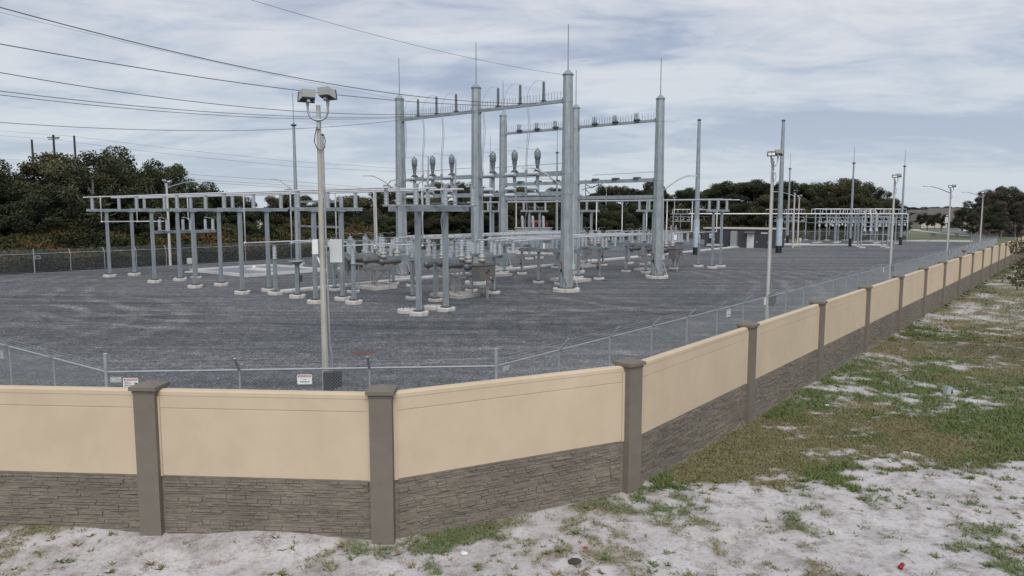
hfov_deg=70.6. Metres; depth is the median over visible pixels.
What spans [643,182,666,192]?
pine tree
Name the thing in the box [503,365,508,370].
maker plate
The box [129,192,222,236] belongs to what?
oak tree
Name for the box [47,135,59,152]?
utility pole
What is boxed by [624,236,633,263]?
stub post
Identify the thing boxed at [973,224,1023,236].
perimeter wall
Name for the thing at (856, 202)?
oak tree
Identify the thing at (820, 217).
switchyard frame
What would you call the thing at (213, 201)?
oak tree
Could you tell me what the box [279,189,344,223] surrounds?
oak tree
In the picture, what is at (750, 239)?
door
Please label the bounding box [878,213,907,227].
bus tube
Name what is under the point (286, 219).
oak tree
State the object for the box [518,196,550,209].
thin tree
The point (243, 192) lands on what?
bus tube
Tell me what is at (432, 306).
empty foundation
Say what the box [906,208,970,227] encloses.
house
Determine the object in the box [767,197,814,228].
oak tree
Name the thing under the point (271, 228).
oak tree
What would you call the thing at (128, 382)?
danger sign
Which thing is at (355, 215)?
oak tree
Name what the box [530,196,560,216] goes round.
thin tree
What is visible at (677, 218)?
oak tree
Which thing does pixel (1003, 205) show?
bare tree
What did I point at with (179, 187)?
oak tree
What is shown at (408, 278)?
cable trench
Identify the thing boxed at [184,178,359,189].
power line
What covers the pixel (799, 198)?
floodlight pole
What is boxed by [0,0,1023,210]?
sky
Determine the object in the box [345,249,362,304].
stub post
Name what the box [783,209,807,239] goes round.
switchyard frame
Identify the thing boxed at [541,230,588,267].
switch stand
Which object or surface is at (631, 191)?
pine tree
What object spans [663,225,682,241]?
power transformer
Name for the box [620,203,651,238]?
oak tree
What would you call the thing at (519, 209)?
oak tree
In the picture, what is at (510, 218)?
oak tree
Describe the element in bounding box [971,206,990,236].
bare tree
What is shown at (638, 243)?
switch stand
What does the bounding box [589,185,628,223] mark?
pine tree
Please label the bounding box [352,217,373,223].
oak tree
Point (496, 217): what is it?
oak tree
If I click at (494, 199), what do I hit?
pine tree
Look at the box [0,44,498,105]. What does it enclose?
power line
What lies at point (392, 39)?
shield wire
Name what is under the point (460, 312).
ground mat
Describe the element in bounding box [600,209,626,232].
oak tree
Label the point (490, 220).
lightning mast
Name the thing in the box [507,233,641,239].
bus tube
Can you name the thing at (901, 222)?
lightning mast
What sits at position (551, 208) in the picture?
oak tree
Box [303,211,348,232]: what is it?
oak tree
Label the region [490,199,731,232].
bus tube
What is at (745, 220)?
oak tree
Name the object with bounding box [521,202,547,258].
bus support
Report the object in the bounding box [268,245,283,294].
stub post
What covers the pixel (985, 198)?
bare tree
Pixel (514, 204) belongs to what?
oak tree
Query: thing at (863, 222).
switchyard frame
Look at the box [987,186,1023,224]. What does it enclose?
oak tree
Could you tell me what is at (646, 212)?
bus tube
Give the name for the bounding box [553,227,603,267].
circuit breaker
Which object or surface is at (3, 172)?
oak tree
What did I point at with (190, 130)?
power line
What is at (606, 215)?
oak tree
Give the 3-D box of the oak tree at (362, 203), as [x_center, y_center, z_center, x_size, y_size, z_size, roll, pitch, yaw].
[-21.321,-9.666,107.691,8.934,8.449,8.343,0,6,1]
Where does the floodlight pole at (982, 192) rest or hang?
on the gravel yard at (123, 318)
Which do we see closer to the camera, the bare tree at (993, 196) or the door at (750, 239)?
the door at (750, 239)
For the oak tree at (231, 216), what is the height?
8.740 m
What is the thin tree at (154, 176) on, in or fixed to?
on the terrain at (114, 266)
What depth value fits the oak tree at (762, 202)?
151.86 m
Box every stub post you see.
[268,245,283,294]
[288,260,305,298]
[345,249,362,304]
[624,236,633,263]
[693,234,703,266]
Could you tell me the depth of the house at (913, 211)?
341.71 m
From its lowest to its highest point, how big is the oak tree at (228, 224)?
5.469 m
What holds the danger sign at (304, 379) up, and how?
attached to the chain link fence at (105, 371)
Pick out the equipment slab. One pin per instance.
(253, 270)
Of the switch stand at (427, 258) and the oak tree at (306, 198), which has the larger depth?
the oak tree at (306, 198)
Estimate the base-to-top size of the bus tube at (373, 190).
3.316 m
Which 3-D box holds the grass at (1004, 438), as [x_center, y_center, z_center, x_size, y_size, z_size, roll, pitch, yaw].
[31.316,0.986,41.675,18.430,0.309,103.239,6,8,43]
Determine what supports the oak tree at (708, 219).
on the terrain at (114, 266)
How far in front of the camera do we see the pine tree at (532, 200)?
141.56 m
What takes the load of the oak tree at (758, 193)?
on the terrain at (114, 266)
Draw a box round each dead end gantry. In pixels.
[363,24,579,292]
[495,57,696,278]
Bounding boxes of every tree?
[0,151,92,217]
[0,159,43,219]
[0,159,122,222]
[0,184,84,235]
[0,207,40,267]
[22,150,154,230]
[53,145,151,200]
[56,203,116,240]
[97,173,187,222]
[97,198,158,234]
[118,165,207,234]
[124,205,188,235]
[129,158,199,223]
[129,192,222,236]
[184,181,235,227]
[195,217,234,229]
[208,191,259,228]
[227,197,285,231]
[230,222,264,235]
[255,223,277,233]
[262,195,278,223]
[262,195,307,225]
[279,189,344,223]
[285,223,294,255]
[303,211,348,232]
[308,197,351,223]
[331,195,373,218]
[332,220,349,231]
[344,195,389,223]
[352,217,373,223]
[359,186,414,218]
[362,213,395,236]
[383,211,424,231]
[406,181,443,217]
[406,202,448,234]
[411,198,460,233]
[430,184,468,229]
[435,212,470,233]
[447,181,493,227]
[453,197,498,232]
[457,187,498,203]
[484,207,498,245]
[493,186,530,219]
[494,207,520,229]
[507,187,544,217]
[508,204,545,226]
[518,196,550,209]
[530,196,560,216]
[531,207,560,229]
[537,187,581,206]
[541,204,560,229]
[553,203,589,229]
[580,199,607,229]
[584,195,607,215]
[586,208,618,232]
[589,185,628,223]
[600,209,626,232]
[602,186,644,213]
[605,202,635,232]
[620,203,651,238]
[626,189,672,221]
[635,204,671,228]
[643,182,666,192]
[664,196,693,217]
[664,210,677,222]
[671,187,694,212]
[672,213,690,225]
[677,211,702,227]
[678,207,709,224]
[683,190,720,217]
[693,212,719,228]
[700,188,728,208]
[707,181,753,206]
[707,205,739,226]
[719,193,762,225]
[720,182,762,205]
[728,179,775,205]
[732,206,761,226]
[735,194,785,227]
[752,193,791,204]
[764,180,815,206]
[766,206,785,226]
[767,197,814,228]
[785,204,822,227]
[787,182,828,207]
[797,181,837,206]
[799,202,833,238]
[809,178,870,225]
[816,193,867,229]
[820,205,853,228]
[823,179,880,206]
[843,195,887,238]
[853,197,899,233]
[854,181,897,211]
[871,187,906,222]
[881,212,912,231]
[915,214,925,228]
[920,213,934,229]
[934,213,948,230]
[951,200,992,236]
[967,204,1007,236]
[970,196,981,223]
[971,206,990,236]
[976,189,993,215]
[986,190,1006,224]
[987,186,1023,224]
[990,201,1012,236]
[995,185,1007,205]
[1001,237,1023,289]
[1006,202,1023,236]
[1009,192,1023,224]
[1013,201,1023,232]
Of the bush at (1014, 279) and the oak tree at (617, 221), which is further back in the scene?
the oak tree at (617, 221)
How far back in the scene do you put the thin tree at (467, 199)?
115.39 m
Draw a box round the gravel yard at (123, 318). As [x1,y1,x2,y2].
[0,239,987,391]
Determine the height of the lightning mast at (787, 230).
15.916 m
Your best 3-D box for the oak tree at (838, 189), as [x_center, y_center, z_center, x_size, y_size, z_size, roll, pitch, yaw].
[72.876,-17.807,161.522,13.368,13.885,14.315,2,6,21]
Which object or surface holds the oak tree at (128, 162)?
on the terrain at (114, 266)
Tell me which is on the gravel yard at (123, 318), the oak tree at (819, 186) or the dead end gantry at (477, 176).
the dead end gantry at (477, 176)
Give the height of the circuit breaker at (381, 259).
4.124 m
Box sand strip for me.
[875,240,972,241]
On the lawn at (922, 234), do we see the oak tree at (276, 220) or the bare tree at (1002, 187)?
the bare tree at (1002, 187)
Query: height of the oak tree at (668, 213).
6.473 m
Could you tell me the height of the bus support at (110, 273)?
6.790 m
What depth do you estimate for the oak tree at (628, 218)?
149.33 m
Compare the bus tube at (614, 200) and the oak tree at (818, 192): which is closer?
the bus tube at (614, 200)
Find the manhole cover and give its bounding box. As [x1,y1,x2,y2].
[354,351,375,354]
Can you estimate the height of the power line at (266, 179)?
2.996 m
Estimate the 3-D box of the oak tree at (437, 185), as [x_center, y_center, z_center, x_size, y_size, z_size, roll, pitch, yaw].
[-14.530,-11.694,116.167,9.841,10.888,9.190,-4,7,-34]
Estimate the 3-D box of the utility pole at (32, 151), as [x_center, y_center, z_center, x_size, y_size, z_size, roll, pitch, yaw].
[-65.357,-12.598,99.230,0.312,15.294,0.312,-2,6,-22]
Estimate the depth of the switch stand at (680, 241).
69.03 m
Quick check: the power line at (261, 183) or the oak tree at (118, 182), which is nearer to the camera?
the oak tree at (118, 182)
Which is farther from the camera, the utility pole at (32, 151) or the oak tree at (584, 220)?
the oak tree at (584, 220)
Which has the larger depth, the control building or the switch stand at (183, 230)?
the control building
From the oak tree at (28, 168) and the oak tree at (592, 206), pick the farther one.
the oak tree at (592, 206)
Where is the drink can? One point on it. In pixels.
(901, 565)
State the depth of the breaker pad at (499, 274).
61.69 m
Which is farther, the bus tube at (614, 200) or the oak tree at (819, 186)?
the oak tree at (819, 186)
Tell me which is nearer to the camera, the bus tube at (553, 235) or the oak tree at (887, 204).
the bus tube at (553, 235)
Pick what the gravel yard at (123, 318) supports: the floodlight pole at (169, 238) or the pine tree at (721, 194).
the floodlight pole at (169, 238)
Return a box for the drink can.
[898,562,904,569]
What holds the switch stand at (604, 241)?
on the gravel yard at (123, 318)
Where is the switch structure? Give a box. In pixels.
[382,154,476,315]
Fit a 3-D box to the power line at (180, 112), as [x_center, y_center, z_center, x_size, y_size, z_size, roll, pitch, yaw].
[-17.456,-10.928,42.365,0.034,1.979,35.728,5,8,39]
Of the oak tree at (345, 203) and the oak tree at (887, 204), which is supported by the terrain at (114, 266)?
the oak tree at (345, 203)
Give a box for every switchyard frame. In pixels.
[670,209,692,238]
[765,209,785,238]
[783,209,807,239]
[808,209,838,242]
[822,209,845,240]
[830,209,857,242]
[843,209,866,240]
[853,209,874,241]
[866,208,898,243]
[866,209,887,240]
[884,209,909,240]
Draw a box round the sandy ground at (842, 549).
[0,265,1023,575]
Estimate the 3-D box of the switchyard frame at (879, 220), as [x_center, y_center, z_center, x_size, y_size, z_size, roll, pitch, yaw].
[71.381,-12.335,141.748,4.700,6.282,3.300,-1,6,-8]
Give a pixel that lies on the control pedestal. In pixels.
(189, 261)
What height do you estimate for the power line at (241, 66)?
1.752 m
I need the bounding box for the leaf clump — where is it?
[568,558,581,563]
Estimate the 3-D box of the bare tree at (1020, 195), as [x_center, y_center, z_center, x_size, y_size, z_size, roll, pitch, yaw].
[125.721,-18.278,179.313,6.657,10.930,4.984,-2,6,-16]
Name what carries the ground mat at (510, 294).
on the gravel yard at (123, 318)
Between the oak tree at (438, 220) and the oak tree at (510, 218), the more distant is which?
the oak tree at (510, 218)
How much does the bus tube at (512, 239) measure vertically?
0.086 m
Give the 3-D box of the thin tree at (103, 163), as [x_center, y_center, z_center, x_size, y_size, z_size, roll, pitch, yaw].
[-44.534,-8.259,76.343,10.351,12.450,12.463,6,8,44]
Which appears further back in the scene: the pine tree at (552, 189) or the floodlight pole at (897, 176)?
the pine tree at (552, 189)
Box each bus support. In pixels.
[86,198,146,276]
[130,196,192,282]
[170,195,234,287]
[217,194,287,294]
[290,191,362,303]
[482,203,498,232]
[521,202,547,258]
[580,202,599,260]
[636,201,652,264]
[706,200,729,268]
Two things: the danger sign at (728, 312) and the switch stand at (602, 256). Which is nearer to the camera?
the danger sign at (728, 312)
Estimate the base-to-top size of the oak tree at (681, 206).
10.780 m
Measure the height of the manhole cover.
0.031 m
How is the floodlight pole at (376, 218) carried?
on the gravel yard at (123, 318)
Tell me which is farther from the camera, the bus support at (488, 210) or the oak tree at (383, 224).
the oak tree at (383, 224)
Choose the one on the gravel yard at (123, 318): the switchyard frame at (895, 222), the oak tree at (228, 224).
the switchyard frame at (895, 222)
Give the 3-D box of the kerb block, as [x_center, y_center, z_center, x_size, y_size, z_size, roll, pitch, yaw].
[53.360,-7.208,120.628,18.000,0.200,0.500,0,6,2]
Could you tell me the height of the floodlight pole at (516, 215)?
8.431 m
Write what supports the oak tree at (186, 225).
on the terrain at (114, 266)
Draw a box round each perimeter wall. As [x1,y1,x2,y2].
[0,236,1023,544]
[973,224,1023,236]
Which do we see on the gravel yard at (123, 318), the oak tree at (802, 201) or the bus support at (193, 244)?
the bus support at (193, 244)
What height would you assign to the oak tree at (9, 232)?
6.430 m
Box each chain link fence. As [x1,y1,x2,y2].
[0,229,995,273]
[0,237,996,390]
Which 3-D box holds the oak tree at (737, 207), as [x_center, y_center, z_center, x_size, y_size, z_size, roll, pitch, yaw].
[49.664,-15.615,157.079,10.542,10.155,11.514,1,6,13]
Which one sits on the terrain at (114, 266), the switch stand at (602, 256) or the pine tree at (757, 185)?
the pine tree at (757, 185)
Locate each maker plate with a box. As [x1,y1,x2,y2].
[110,377,121,382]
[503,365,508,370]
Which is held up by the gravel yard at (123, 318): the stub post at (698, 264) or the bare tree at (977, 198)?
the stub post at (698, 264)
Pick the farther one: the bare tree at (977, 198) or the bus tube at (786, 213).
the bare tree at (977, 198)
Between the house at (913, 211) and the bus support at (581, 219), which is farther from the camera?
the house at (913, 211)
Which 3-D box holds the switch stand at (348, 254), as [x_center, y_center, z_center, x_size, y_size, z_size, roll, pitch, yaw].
[-11.582,-1.490,49.405,5.600,3.875,2.464,5,8,39]
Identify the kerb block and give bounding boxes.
[784,244,886,244]
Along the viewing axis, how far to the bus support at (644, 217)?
74.61 m
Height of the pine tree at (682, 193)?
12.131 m
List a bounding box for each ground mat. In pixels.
[448,310,473,314]
[449,301,469,304]
[500,293,520,295]
[539,292,560,294]
[601,279,619,280]
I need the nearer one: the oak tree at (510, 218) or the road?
the oak tree at (510, 218)
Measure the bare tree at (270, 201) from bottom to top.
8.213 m
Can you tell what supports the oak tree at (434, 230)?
on the terrain at (114, 266)
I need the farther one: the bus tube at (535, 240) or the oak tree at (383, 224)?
the oak tree at (383, 224)
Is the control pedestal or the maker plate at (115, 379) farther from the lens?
the control pedestal
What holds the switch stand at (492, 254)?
on the gravel yard at (123, 318)
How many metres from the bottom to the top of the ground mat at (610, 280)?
0.058 m
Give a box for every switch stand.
[154,213,215,278]
[310,237,375,292]
[373,236,432,286]
[385,239,459,301]
[448,233,498,277]
[450,238,516,293]
[487,232,539,273]
[519,235,581,284]
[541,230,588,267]
[559,233,619,279]
[580,229,618,265]
[608,232,664,272]
[641,231,692,269]
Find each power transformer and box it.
[508,216,560,253]
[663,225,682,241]
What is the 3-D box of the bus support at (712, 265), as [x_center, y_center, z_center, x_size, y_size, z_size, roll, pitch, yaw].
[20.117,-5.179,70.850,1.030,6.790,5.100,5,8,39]
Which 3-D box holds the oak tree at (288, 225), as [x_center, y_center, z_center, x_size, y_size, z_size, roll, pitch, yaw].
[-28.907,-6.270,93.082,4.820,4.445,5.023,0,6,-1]
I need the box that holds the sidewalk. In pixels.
[913,229,965,235]
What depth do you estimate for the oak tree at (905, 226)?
147.22 m
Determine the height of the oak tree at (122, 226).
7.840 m
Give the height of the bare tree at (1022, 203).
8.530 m
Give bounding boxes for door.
[746,233,754,247]
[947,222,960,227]
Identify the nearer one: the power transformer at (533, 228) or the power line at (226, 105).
the power line at (226, 105)
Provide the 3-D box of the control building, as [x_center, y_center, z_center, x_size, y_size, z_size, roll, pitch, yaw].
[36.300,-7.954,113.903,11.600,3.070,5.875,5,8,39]
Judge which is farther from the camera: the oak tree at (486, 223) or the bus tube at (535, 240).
the oak tree at (486, 223)
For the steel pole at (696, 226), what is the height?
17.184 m
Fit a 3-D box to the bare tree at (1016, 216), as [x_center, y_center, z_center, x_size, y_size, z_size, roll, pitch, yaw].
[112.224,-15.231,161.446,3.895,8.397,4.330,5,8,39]
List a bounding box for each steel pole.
[693,119,700,254]
[775,119,784,252]
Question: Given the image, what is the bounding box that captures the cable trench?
[280,246,738,292]
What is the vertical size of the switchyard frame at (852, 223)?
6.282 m
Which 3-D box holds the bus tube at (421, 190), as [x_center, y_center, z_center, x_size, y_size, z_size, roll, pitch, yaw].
[-17.467,-5.077,51.783,38.600,3.316,0.878,5,8,39]
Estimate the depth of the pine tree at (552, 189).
150.65 m
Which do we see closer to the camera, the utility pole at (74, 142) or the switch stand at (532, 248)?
the switch stand at (532, 248)
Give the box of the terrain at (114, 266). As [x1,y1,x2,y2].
[0,232,1022,331]
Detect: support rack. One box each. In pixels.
[298,196,343,269]
[853,211,889,247]
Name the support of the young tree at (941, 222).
on the lawn at (922, 234)
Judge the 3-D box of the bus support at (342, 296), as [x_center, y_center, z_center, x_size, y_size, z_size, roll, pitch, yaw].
[-11.060,-2.365,43.710,1.029,6.790,5.100,5,8,39]
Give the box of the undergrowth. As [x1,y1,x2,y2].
[0,216,905,272]
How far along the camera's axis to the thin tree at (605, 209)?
155.75 m
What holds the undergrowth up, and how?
on the terrain at (114, 266)
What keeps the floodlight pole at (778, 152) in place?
on the gravel yard at (123, 318)
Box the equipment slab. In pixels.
[190,264,319,276]
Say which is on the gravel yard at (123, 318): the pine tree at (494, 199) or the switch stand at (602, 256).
the switch stand at (602, 256)
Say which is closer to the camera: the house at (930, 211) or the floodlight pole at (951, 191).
the floodlight pole at (951, 191)
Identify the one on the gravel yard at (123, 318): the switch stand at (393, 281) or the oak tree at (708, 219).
the switch stand at (393, 281)
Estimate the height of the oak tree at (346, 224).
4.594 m
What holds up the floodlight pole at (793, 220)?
on the gravel yard at (123, 318)
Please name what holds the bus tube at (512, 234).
on the switch stand at (485, 248)
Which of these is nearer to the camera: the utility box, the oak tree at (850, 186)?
the utility box
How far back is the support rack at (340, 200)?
73.12 m
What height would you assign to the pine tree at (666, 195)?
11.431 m
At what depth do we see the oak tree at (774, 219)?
153.72 m
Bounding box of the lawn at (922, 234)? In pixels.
[794,227,1023,243]
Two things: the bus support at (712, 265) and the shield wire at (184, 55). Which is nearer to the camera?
the shield wire at (184, 55)
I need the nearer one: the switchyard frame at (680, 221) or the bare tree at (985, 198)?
the switchyard frame at (680, 221)
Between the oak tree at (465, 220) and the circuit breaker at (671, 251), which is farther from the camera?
the oak tree at (465, 220)
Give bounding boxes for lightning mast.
[268,93,302,266]
[489,143,491,237]
[555,131,558,229]
[786,154,791,242]
[848,147,855,246]
[899,150,905,244]
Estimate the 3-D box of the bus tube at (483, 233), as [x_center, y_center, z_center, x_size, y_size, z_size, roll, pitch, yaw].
[-2.165,-4.737,62.849,0.096,0.091,18.800,5,8,39]
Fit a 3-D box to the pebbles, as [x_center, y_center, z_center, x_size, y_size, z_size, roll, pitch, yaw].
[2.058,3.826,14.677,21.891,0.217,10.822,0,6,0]
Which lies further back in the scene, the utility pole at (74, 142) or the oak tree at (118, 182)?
the utility pole at (74, 142)
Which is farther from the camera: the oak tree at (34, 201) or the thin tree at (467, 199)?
the thin tree at (467, 199)
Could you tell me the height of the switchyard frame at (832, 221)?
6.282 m
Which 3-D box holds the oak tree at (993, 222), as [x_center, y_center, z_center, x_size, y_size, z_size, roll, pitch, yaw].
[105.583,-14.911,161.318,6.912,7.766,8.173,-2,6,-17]
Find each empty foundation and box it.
[397,298,415,313]
[424,296,441,309]
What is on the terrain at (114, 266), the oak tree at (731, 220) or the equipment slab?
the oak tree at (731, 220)
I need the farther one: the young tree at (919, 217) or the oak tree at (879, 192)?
the young tree at (919, 217)
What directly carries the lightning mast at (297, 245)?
on the equipment slab
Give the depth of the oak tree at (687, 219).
158.35 m
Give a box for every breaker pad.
[495,272,511,276]
[550,277,590,282]
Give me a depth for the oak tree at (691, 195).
166.68 m
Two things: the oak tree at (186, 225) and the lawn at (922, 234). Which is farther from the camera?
the lawn at (922, 234)
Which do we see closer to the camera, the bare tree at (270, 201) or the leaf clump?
the leaf clump
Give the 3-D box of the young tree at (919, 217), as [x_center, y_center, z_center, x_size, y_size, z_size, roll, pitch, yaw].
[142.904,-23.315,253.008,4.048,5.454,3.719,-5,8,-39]
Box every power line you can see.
[0,7,536,103]
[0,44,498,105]
[0,72,489,114]
[0,118,411,130]
[0,135,424,173]
[1,91,445,117]
[2,95,427,118]
[9,131,427,170]
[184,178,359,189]
[190,174,351,186]
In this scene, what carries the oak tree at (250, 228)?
on the terrain at (114, 266)
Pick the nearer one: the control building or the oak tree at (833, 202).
the control building
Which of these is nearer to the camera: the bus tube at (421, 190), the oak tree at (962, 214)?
the bus tube at (421, 190)
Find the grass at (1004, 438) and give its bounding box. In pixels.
[0,260,1023,575]
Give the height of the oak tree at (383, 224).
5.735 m
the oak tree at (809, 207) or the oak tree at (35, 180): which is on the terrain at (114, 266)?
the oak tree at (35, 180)
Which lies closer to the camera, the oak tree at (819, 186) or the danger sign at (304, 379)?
the danger sign at (304, 379)
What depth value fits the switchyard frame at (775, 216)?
150.40 m
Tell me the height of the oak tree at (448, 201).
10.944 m
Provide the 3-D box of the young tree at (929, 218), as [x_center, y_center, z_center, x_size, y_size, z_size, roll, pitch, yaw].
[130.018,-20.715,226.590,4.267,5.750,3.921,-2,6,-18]
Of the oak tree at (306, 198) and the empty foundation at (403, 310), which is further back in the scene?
the oak tree at (306, 198)
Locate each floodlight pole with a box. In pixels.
[162,179,200,265]
[297,86,342,390]
[372,192,377,252]
[515,196,516,226]
[766,149,783,318]
[774,191,794,247]
[797,195,801,242]
[888,173,901,279]
[922,184,955,260]
[961,191,986,246]
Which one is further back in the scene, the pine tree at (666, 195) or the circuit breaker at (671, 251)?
the pine tree at (666, 195)
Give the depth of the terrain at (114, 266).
72.46 m
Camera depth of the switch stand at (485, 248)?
58.81 m
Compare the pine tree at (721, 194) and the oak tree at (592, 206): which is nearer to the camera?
the oak tree at (592, 206)
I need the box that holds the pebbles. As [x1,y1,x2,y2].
[8,408,1020,575]
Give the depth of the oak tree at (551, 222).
131.76 m
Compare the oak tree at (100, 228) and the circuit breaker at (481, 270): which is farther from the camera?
the oak tree at (100, 228)
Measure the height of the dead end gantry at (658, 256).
18.000 m
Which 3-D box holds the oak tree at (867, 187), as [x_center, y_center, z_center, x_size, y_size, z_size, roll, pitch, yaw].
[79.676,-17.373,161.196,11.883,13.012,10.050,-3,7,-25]
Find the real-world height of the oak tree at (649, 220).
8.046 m
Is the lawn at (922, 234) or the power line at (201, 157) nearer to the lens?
the power line at (201, 157)
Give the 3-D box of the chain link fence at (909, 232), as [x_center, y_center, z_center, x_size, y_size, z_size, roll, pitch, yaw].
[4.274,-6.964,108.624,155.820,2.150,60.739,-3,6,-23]
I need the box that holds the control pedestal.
[185,258,192,272]
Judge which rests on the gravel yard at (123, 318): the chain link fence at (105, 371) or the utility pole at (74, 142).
the chain link fence at (105, 371)
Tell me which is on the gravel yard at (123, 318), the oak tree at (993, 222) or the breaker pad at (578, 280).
the breaker pad at (578, 280)
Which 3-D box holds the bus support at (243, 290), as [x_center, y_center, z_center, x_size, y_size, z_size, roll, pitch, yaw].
[-17.294,-2.882,48.696,1.029,6.790,5.100,5,8,39]
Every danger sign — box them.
[123,378,137,386]
[297,374,311,383]
[726,309,730,316]
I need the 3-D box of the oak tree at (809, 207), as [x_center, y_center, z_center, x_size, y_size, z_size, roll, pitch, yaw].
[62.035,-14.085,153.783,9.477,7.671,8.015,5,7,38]
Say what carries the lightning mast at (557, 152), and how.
on the gravel yard at (123, 318)
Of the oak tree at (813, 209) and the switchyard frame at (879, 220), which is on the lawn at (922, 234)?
the oak tree at (813, 209)
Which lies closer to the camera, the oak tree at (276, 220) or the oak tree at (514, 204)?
the oak tree at (276, 220)
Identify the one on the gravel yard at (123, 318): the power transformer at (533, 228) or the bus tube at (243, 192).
the power transformer at (533, 228)
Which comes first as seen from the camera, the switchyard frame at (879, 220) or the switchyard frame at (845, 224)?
the switchyard frame at (845, 224)
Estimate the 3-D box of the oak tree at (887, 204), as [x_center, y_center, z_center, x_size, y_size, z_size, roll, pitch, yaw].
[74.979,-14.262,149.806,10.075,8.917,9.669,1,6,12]
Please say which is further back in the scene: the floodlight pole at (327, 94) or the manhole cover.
the manhole cover
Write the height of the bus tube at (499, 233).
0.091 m
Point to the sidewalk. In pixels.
(930, 231)
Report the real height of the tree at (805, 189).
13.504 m
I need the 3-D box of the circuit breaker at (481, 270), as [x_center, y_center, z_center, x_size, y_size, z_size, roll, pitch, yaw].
[-3.352,-1.340,46.358,4.815,4.124,3.847,5,8,39]
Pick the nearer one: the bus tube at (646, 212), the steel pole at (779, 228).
the bus tube at (646, 212)
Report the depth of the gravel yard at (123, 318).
37.59 m
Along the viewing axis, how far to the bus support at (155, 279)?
55.80 m
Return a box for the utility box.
[943,385,953,394]
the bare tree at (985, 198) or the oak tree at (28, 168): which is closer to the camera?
the oak tree at (28, 168)
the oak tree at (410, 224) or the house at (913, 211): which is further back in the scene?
the house at (913, 211)
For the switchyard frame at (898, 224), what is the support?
on the gravel yard at (123, 318)
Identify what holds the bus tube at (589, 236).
on the switch stand at (532, 248)
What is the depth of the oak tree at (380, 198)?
108.29 m
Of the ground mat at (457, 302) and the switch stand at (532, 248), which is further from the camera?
the switch stand at (532, 248)
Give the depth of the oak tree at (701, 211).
156.43 m
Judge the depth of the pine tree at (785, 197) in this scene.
166.59 m
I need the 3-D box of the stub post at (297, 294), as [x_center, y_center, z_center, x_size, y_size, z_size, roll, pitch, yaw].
[-13.616,-0.455,45.845,1.040,2.550,1.040,5,8,39]
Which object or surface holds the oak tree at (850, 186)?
on the lawn at (922, 234)
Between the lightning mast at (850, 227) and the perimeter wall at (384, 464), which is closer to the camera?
the perimeter wall at (384, 464)
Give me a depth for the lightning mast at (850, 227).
115.27 m
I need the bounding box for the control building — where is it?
[703,227,786,248]
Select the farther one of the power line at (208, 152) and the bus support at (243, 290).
the power line at (208, 152)
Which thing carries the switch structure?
on the gravel yard at (123, 318)
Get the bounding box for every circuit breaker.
[338,232,407,290]
[414,234,494,298]
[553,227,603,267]
[626,228,682,271]
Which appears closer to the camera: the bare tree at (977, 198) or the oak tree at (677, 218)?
the oak tree at (677, 218)
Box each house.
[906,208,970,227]
[907,210,922,212]
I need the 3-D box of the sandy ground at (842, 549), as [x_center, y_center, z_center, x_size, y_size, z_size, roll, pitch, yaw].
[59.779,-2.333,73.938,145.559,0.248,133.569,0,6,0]
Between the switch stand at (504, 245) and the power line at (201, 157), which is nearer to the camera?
the switch stand at (504, 245)
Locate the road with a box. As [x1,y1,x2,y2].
[926,229,1017,238]
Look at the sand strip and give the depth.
142.65 m
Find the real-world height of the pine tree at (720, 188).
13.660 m
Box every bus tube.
[83,187,393,246]
[111,187,435,246]
[138,188,463,246]
[407,231,550,236]
[424,231,560,236]
[441,231,582,237]
[467,199,722,231]
[488,232,624,238]
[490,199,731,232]
[495,238,535,240]
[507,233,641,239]
[514,239,560,241]
[518,199,739,232]
[526,233,651,239]
[689,213,870,217]
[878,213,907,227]
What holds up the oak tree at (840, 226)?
on the lawn at (922, 234)
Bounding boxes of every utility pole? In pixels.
[31,139,33,176]
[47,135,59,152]
[73,136,76,159]
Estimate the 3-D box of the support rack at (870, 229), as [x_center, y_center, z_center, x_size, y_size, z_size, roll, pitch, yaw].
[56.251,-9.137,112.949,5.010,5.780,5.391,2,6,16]
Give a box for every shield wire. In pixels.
[0,12,394,98]
[252,0,562,74]

